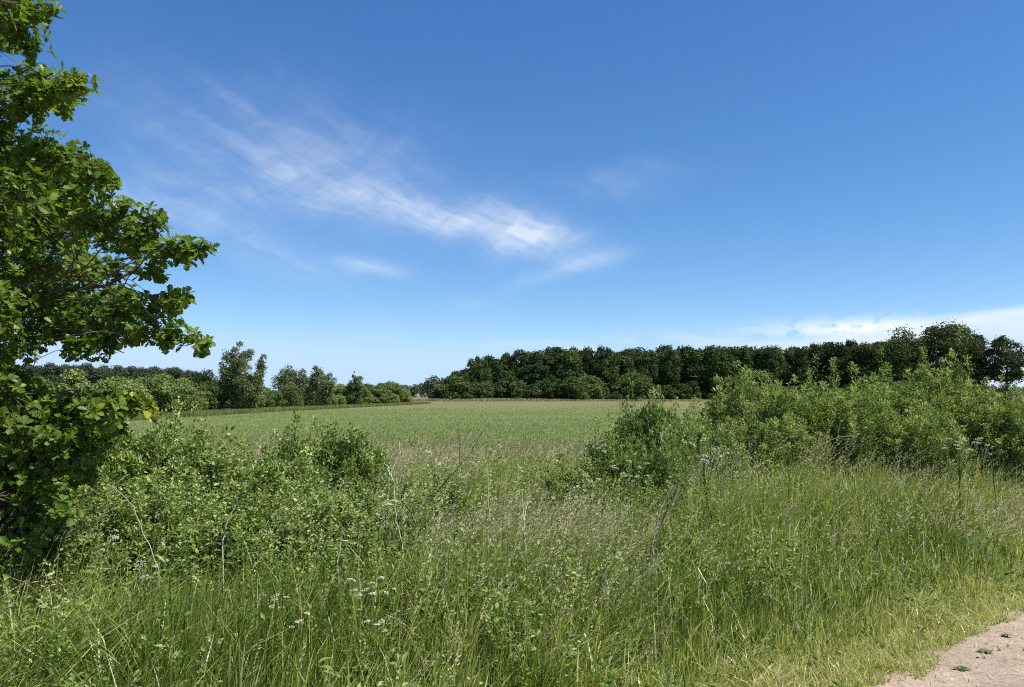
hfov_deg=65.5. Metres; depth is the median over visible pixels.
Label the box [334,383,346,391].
hedgerow shrub
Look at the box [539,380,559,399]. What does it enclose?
shrub
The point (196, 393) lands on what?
hedgerow shrub
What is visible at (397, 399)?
hedgerow shrub
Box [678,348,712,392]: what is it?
broadleaf tree
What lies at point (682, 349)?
broadleaf tree
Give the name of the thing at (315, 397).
birch tree
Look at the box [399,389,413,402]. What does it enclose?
hedgerow shrub
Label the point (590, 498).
cow parsley
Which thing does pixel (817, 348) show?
broadleaf tree
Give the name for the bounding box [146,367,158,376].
broadleaf tree
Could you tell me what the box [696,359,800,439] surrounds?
willow shrub
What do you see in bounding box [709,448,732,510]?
cow parsley
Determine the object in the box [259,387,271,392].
hedgerow shrub
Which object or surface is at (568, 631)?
tall weeds
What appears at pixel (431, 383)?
distant tree
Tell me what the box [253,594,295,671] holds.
cow parsley
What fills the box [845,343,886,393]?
broadleaf tree
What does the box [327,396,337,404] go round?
hedgerow shrub
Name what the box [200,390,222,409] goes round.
hedgerow shrub
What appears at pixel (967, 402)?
willow shrub
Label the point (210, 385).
hedgerow shrub
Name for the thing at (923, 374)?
willow shrub
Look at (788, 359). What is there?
broadleaf tree
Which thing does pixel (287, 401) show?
hedgerow shrub
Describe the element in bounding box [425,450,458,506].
cow parsley
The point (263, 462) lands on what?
leafy shrub
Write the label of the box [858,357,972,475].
willow shrub
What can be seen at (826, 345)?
broadleaf tree
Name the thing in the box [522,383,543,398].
shrub
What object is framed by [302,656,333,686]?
broad leaved weed
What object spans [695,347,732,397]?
broadleaf tree
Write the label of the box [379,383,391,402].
birch tree
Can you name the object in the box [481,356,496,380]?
broadleaf tree
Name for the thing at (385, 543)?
cow parsley
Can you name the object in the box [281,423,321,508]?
leafy sprig
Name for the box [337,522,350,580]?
dead stalk
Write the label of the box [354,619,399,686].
cow parsley
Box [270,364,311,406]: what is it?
birch tree
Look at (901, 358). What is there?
oak tree
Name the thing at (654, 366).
broadleaf tree
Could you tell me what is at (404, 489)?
leafy shrub
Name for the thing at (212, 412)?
dry grass
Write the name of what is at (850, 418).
willow shrub
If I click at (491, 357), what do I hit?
broadleaf tree
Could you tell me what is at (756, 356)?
broadleaf tree
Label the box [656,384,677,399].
shrub
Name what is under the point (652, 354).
broadleaf tree
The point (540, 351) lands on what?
broadleaf tree
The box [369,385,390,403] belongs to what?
hedgerow shrub
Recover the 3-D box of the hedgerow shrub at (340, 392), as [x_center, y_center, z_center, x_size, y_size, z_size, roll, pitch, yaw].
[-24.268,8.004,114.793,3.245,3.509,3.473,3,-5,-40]
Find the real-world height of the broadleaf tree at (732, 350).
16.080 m
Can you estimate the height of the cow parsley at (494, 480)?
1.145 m
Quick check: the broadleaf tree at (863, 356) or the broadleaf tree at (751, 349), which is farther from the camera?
the broadleaf tree at (751, 349)
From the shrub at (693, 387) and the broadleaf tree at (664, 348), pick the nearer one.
the shrub at (693, 387)
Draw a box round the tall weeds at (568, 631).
[0,435,1023,686]
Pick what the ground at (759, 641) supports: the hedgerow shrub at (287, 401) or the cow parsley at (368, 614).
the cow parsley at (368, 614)
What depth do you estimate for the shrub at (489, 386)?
213.47 m
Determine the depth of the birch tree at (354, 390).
109.22 m
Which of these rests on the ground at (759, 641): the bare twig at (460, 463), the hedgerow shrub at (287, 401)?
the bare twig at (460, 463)
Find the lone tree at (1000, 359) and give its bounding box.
[981,335,1023,398]
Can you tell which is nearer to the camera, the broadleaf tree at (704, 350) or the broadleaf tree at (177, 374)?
the broadleaf tree at (704, 350)
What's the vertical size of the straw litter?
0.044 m
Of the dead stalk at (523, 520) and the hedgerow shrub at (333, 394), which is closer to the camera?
the dead stalk at (523, 520)
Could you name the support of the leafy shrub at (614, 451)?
on the ground at (759, 641)
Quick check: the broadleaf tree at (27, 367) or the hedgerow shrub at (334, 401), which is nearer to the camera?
the hedgerow shrub at (334, 401)
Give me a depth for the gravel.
4.97 m
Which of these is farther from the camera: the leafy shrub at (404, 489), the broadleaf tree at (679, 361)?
the broadleaf tree at (679, 361)
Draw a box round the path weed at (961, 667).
[952,665,970,669]
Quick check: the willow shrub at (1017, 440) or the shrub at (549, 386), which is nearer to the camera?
the willow shrub at (1017, 440)
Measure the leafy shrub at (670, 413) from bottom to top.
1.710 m
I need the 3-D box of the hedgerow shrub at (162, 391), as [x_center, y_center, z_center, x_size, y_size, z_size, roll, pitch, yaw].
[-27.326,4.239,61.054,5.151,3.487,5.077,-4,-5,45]
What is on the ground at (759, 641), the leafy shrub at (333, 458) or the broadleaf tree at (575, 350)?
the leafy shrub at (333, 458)
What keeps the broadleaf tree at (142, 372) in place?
on the field
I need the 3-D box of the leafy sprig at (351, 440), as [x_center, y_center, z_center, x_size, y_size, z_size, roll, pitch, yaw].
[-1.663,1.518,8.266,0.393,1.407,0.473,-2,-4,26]
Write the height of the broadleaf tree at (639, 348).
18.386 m
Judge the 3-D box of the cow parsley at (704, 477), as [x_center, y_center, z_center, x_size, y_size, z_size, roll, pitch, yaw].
[1.869,1.566,7.910,0.511,1.246,0.441,0,-4,0]
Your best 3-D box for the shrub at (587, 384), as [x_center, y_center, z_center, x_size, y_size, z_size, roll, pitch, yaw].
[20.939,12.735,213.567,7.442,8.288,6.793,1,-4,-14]
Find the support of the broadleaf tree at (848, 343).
on the field
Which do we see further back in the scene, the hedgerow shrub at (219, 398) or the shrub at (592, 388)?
the shrub at (592, 388)
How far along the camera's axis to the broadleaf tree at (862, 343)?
221.99 m
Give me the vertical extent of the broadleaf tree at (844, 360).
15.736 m
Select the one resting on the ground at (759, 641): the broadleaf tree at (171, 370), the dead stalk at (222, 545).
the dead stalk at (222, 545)
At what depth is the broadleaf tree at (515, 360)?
222.05 m
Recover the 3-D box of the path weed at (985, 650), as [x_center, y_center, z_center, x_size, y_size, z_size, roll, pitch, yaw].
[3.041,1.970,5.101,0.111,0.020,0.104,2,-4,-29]
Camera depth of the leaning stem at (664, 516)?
6.33 m
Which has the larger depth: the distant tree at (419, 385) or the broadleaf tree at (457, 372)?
the distant tree at (419, 385)
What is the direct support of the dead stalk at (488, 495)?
on the ground at (759, 641)
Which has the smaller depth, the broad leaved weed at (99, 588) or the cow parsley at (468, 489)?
the broad leaved weed at (99, 588)
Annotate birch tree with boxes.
[214,341,268,409]
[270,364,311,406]
[302,365,337,405]
[345,371,364,404]
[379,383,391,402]
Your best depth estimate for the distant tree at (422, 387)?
476.94 m
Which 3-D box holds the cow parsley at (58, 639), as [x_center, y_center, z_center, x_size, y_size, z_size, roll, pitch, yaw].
[-2.255,1.583,3.891,0.244,0.668,0.267,2,-4,-32]
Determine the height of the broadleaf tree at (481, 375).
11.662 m
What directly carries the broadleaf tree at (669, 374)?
on the field
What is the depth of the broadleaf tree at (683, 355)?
230.45 m
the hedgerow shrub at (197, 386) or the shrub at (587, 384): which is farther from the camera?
the shrub at (587, 384)
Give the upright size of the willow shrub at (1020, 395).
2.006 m
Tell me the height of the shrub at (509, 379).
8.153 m
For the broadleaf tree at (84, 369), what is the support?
on the field
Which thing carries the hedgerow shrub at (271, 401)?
on the field
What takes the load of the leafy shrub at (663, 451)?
on the ground at (759, 641)
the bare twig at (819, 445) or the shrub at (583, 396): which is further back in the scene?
the shrub at (583, 396)
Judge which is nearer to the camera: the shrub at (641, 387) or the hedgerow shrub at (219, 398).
the hedgerow shrub at (219, 398)
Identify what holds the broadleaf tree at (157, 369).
on the field
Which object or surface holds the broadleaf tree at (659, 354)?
on the field
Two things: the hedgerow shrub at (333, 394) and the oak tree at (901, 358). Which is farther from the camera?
the oak tree at (901, 358)
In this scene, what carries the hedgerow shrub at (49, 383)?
on the field
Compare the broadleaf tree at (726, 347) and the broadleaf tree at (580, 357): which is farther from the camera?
the broadleaf tree at (726, 347)
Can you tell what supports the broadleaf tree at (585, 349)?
on the field
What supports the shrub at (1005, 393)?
on the field
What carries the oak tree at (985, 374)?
on the field
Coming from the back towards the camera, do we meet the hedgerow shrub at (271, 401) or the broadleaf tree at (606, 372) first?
the broadleaf tree at (606, 372)
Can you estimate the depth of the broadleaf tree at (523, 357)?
223.91 m
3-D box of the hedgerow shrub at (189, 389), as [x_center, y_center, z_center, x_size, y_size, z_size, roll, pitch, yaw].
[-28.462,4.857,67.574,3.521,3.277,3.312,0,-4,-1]
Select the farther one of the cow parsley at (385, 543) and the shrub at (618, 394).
the shrub at (618, 394)
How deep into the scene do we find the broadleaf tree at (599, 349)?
261.03 m
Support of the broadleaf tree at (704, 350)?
on the field
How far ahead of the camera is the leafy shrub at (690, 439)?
10.06 m
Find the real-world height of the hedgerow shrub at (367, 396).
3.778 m
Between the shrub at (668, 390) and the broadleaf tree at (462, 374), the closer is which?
the shrub at (668, 390)
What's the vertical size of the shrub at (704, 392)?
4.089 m
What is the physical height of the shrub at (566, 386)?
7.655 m
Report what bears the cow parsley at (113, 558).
on the ground at (759, 641)
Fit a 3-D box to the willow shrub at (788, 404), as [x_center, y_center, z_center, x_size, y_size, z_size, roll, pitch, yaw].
[4.349,1.318,12.541,1.855,2.348,1.801,-3,-5,42]
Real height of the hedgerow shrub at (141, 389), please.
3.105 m
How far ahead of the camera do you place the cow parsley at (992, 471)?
9.69 m
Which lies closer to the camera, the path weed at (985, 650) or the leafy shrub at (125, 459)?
the path weed at (985, 650)
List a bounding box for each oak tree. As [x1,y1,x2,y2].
[0,0,219,581]
[868,324,941,389]
[909,319,987,384]
[952,333,992,387]
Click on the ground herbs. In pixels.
(394, 633)
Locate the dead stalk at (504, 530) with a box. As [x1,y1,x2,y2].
[504,500,506,565]
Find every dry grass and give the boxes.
[117,397,990,420]
[692,542,1023,686]
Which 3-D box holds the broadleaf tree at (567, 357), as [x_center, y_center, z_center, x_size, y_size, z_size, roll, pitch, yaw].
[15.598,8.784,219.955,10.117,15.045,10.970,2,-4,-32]
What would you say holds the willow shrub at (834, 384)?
on the field
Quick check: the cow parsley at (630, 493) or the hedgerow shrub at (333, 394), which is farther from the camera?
the hedgerow shrub at (333, 394)
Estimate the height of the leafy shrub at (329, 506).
1.083 m
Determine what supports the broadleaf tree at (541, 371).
on the field
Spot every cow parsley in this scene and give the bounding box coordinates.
[25,598,76,683]
[84,529,125,625]
[132,559,167,632]
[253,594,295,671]
[275,612,315,683]
[347,576,389,650]
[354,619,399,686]
[363,495,405,588]
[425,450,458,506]
[455,461,483,532]
[481,444,505,531]
[579,474,599,539]
[591,444,622,531]
[609,460,646,544]
[677,438,722,529]
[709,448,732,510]
[942,437,983,519]
[980,444,1006,527]
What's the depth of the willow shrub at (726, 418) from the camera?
12.03 m
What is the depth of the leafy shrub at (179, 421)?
8.65 m
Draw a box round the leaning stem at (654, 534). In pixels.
[651,492,667,594]
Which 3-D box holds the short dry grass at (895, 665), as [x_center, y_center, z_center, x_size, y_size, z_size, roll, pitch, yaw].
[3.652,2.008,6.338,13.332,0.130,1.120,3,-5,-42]
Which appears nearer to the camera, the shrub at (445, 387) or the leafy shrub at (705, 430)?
the leafy shrub at (705, 430)
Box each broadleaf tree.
[23,364,39,377]
[31,365,51,378]
[38,362,57,383]
[50,364,71,382]
[73,365,89,379]
[79,362,98,385]
[91,365,108,383]
[103,365,127,377]
[121,365,136,379]
[132,366,153,378]
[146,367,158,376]
[150,365,162,373]
[166,367,184,375]
[172,368,184,379]
[448,370,459,383]
[458,373,471,393]
[462,358,484,384]
[475,359,493,384]
[480,354,500,365]
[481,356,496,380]
[486,360,512,392]
[499,351,514,371]
[505,349,539,378]
[507,350,522,380]
[519,351,563,387]
[527,349,545,355]
[538,350,560,381]
[550,349,588,398]
[551,347,563,353]
[566,346,579,355]
[569,351,585,375]
[577,349,597,375]
[579,352,597,374]
[582,345,592,354]
[591,347,620,392]
[596,344,604,353]
[611,355,641,391]
[614,352,633,376]
[615,348,643,364]
[627,351,652,380]
[634,347,655,353]
[635,352,658,383]
[643,350,660,389]
[655,344,674,352]
[656,349,683,371]
[657,349,681,392]
[658,345,670,352]
[670,349,684,374]
[677,345,695,355]
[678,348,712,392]
[679,351,698,385]
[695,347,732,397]
[703,345,715,391]
[712,349,741,391]
[718,345,730,352]
[728,346,754,392]
[728,347,757,392]
[743,349,762,394]
[749,346,761,353]
[756,347,795,386]
[756,348,779,389]
[765,345,789,385]
[779,348,811,385]
[788,349,813,389]
[800,346,815,364]
[807,343,833,390]
[811,341,859,388]
[823,344,831,360]
[830,345,858,386]
[844,339,856,347]
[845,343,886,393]
[850,344,863,365]
[859,341,878,374]
[872,342,887,367]
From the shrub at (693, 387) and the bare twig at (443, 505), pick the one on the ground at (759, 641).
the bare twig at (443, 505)
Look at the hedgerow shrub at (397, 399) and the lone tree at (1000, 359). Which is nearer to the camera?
the hedgerow shrub at (397, 399)
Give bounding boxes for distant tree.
[408,384,420,397]
[413,383,426,397]
[420,381,431,396]
[421,375,443,395]
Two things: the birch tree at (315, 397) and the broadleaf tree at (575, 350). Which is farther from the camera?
the broadleaf tree at (575, 350)
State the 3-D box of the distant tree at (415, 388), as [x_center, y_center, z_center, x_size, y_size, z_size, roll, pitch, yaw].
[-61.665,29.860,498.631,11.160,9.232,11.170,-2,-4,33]
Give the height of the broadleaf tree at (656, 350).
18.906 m
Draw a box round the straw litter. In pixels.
[905,616,1023,686]
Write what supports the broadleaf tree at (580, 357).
on the field
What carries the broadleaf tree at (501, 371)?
on the field
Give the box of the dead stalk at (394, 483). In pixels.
[380,442,407,558]
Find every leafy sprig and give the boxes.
[137,417,179,477]
[172,428,205,465]
[207,417,237,502]
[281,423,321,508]
[337,422,374,490]
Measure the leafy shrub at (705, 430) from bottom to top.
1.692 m
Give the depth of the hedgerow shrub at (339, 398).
111.83 m
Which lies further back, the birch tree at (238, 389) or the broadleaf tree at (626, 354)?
the broadleaf tree at (626, 354)
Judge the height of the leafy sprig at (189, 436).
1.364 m
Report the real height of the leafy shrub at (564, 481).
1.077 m
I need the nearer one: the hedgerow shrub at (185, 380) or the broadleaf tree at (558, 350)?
the hedgerow shrub at (185, 380)
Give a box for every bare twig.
[424,418,481,549]
[432,482,467,556]
[800,434,859,476]
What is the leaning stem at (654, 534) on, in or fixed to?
on the ground at (759, 641)
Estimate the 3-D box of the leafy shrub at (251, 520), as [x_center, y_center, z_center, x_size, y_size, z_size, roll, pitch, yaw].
[-2.227,1.581,6.448,1.625,1.021,1.523,0,-4,-6]
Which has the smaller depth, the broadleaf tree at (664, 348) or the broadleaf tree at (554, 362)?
the broadleaf tree at (554, 362)
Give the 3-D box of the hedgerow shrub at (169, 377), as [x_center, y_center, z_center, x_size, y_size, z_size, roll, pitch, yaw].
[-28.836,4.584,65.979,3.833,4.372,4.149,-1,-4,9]
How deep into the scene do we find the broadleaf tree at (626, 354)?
229.18 m
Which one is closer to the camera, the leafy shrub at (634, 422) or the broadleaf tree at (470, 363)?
the leafy shrub at (634, 422)
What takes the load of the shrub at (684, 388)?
on the field
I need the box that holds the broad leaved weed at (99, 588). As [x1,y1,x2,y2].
[85,555,113,624]
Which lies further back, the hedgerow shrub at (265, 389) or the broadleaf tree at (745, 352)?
the broadleaf tree at (745, 352)
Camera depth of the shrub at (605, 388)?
213.44 m
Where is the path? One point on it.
(987, 666)
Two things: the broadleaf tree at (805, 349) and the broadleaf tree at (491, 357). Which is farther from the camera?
the broadleaf tree at (491, 357)
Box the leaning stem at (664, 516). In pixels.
[647,460,705,578]
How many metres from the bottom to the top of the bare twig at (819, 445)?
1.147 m
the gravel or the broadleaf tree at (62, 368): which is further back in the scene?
the broadleaf tree at (62, 368)
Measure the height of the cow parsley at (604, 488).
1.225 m
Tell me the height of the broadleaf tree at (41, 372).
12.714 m
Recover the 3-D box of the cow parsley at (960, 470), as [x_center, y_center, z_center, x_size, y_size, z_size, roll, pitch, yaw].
[5.385,1.702,9.500,0.518,1.176,0.543,0,-4,-4]
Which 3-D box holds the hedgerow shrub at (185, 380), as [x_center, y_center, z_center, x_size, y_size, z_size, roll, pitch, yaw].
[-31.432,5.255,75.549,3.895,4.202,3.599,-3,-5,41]
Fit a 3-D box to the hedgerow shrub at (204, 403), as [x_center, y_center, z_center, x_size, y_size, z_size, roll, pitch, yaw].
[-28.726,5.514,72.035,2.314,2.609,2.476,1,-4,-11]
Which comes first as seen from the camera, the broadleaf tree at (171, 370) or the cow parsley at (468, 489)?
the cow parsley at (468, 489)
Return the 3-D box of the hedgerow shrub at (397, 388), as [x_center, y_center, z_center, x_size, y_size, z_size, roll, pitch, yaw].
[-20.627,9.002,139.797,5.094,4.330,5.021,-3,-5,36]
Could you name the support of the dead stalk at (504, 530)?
on the ground at (759, 641)
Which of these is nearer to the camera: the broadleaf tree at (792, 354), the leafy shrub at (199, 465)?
the leafy shrub at (199, 465)
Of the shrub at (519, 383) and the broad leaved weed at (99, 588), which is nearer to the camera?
the broad leaved weed at (99, 588)
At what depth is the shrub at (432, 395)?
210.21 m
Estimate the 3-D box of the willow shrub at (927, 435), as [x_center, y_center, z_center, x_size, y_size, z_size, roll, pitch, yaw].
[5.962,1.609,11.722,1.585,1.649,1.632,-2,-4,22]
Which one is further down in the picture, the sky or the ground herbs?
the ground herbs
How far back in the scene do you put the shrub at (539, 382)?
212.99 m
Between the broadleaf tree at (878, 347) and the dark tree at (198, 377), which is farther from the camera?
the broadleaf tree at (878, 347)
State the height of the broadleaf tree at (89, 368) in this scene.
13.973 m
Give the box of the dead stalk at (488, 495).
[487,450,497,550]
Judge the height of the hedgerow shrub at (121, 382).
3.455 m
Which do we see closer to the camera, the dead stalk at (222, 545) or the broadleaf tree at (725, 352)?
the dead stalk at (222, 545)
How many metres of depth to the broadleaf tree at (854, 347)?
220.28 m
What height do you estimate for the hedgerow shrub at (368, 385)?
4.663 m
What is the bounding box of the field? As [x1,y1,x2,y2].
[3,396,1020,458]
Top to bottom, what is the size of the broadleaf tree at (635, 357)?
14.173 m
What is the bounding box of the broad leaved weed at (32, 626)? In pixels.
[19,608,70,668]
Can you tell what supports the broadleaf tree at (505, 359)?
on the field
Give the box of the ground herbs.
[0,450,1023,686]
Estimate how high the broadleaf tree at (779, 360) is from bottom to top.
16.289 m
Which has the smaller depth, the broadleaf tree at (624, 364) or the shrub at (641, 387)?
the shrub at (641, 387)
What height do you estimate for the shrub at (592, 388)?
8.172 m
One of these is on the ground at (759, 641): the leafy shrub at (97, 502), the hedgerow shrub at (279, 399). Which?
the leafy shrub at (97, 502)
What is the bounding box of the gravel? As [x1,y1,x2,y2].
[938,644,1023,684]
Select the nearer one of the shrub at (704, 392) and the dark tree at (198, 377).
the dark tree at (198, 377)
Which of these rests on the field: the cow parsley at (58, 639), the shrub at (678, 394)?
the shrub at (678, 394)
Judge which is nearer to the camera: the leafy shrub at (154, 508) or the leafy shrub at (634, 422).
the leafy shrub at (154, 508)
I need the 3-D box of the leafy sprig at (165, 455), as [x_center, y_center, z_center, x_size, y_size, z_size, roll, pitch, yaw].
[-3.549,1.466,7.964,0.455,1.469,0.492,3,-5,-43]
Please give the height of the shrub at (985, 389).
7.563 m
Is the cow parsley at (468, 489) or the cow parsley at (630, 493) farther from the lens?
the cow parsley at (468, 489)
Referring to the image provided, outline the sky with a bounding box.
[0,0,1023,394]
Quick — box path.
[861,597,1023,686]
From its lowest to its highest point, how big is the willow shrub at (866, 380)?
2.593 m
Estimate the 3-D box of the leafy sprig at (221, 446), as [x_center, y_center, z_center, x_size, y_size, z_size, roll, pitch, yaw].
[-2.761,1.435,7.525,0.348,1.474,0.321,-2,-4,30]
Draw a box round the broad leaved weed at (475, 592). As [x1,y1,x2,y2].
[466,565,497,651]
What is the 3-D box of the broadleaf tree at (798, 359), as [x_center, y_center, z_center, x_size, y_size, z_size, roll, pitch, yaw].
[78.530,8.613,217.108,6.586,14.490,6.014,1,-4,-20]
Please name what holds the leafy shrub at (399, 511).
on the ground at (759, 641)
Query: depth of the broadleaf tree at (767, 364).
216.31 m
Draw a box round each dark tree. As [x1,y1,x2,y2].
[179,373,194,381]
[189,368,217,399]
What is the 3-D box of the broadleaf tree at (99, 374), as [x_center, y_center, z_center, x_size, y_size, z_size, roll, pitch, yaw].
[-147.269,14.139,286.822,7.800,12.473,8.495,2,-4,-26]
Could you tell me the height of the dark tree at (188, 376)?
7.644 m
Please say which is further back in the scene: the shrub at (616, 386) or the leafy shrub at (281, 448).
the shrub at (616, 386)
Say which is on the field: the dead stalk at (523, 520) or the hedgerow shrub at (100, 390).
the hedgerow shrub at (100, 390)
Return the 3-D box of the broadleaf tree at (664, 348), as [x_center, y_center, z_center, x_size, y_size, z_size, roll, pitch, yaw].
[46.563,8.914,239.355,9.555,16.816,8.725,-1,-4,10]
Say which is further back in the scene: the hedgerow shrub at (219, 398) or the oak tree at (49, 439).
the hedgerow shrub at (219, 398)
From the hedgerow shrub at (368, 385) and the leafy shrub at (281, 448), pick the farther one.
the hedgerow shrub at (368, 385)
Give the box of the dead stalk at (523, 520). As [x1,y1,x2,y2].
[522,494,527,570]
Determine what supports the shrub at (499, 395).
on the field
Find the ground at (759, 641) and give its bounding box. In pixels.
[85,395,1022,686]
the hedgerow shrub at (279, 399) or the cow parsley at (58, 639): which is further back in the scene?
the hedgerow shrub at (279, 399)
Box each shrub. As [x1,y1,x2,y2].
[5,476,166,602]
[31,375,62,399]
[50,368,91,399]
[51,465,234,599]
[59,409,184,506]
[86,388,119,417]
[91,376,137,414]
[113,396,216,500]
[128,426,285,510]
[129,380,155,413]
[134,474,330,595]
[136,376,189,412]
[154,373,188,411]
[174,377,191,385]
[174,381,200,411]
[186,388,201,410]
[189,380,210,398]
[197,390,208,410]
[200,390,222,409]
[201,380,219,408]
[216,393,225,409]
[223,429,333,504]
[230,463,384,591]
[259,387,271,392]
[259,392,275,407]
[267,410,332,488]
[269,390,285,407]
[283,396,290,406]
[306,421,397,508]
[315,383,336,395]
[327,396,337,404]
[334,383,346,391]
[335,388,352,403]
[335,394,346,403]
[337,482,455,579]
[360,386,372,403]
[363,383,373,388]
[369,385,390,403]
[380,459,486,536]
[386,382,409,400]
[389,393,399,402]
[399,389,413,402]
[427,391,441,398]
[434,374,475,399]
[451,381,478,398]
[462,383,492,398]
[476,380,497,398]
[490,375,520,398]
[493,382,507,397]
[507,380,528,398]
[511,386,524,398]
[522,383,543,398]
[522,450,619,528]
[529,380,543,398]
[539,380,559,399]
[554,376,590,398]
[569,388,589,399]
[573,409,650,510]
[578,374,607,399]
[581,375,601,398]
[599,385,610,399]
[600,377,678,464]
[610,391,623,399]
[611,370,656,393]
[620,374,646,399]
[622,415,698,520]
[634,379,656,399]
[638,395,693,479]
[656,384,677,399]
[671,389,683,399]
[673,383,691,399]
[673,397,713,491]
[681,394,753,494]
[683,381,701,399]
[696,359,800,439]
[699,388,708,399]
[705,392,714,398]
[713,401,775,478]
[719,393,833,485]
[737,353,842,477]
[778,357,881,477]
[800,374,919,489]
[838,383,851,396]
[845,344,909,416]
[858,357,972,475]
[865,398,976,489]
[895,324,986,454]
[930,372,1023,475]
[955,375,1023,484]
[973,380,992,396]
[996,389,1013,400]
[1005,386,1023,404]
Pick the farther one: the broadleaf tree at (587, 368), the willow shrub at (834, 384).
the broadleaf tree at (587, 368)
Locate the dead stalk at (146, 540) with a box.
[112,485,159,614]
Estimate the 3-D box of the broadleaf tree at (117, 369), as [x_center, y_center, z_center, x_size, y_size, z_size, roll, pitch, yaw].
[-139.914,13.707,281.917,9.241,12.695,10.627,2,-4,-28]
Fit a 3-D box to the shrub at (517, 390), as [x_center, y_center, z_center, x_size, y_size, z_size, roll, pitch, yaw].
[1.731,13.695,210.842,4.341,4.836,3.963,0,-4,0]
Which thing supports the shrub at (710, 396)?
on the field
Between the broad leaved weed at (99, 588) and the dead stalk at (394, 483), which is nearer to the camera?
the broad leaved weed at (99, 588)
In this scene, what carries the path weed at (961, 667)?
on the path
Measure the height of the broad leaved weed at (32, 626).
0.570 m
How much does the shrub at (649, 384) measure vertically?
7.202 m
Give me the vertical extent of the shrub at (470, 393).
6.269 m
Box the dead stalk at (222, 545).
[222,502,237,605]
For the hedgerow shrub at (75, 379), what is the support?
on the field
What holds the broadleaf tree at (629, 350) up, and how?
on the field
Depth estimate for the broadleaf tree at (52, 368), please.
282.97 m
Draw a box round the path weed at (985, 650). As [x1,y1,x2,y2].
[977,647,994,652]
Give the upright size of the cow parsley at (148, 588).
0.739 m
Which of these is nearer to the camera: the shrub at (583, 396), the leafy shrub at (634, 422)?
the leafy shrub at (634, 422)
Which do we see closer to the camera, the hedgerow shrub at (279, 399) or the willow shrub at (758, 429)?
the willow shrub at (758, 429)
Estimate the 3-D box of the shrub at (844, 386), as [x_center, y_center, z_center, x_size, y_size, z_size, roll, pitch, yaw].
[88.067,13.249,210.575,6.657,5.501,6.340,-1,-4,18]
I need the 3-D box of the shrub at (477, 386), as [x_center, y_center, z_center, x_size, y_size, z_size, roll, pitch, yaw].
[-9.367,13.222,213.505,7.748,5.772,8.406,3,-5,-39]
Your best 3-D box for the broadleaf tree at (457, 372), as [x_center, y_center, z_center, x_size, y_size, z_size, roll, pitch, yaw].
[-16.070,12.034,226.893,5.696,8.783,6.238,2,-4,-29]
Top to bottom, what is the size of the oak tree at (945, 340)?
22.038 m
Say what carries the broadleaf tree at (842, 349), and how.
on the field
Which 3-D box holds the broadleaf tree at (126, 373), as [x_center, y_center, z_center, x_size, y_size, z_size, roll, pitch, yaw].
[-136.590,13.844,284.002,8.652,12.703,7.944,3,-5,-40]
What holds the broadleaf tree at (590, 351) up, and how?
on the field
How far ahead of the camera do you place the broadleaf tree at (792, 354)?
224.19 m
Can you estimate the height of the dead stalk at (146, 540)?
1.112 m

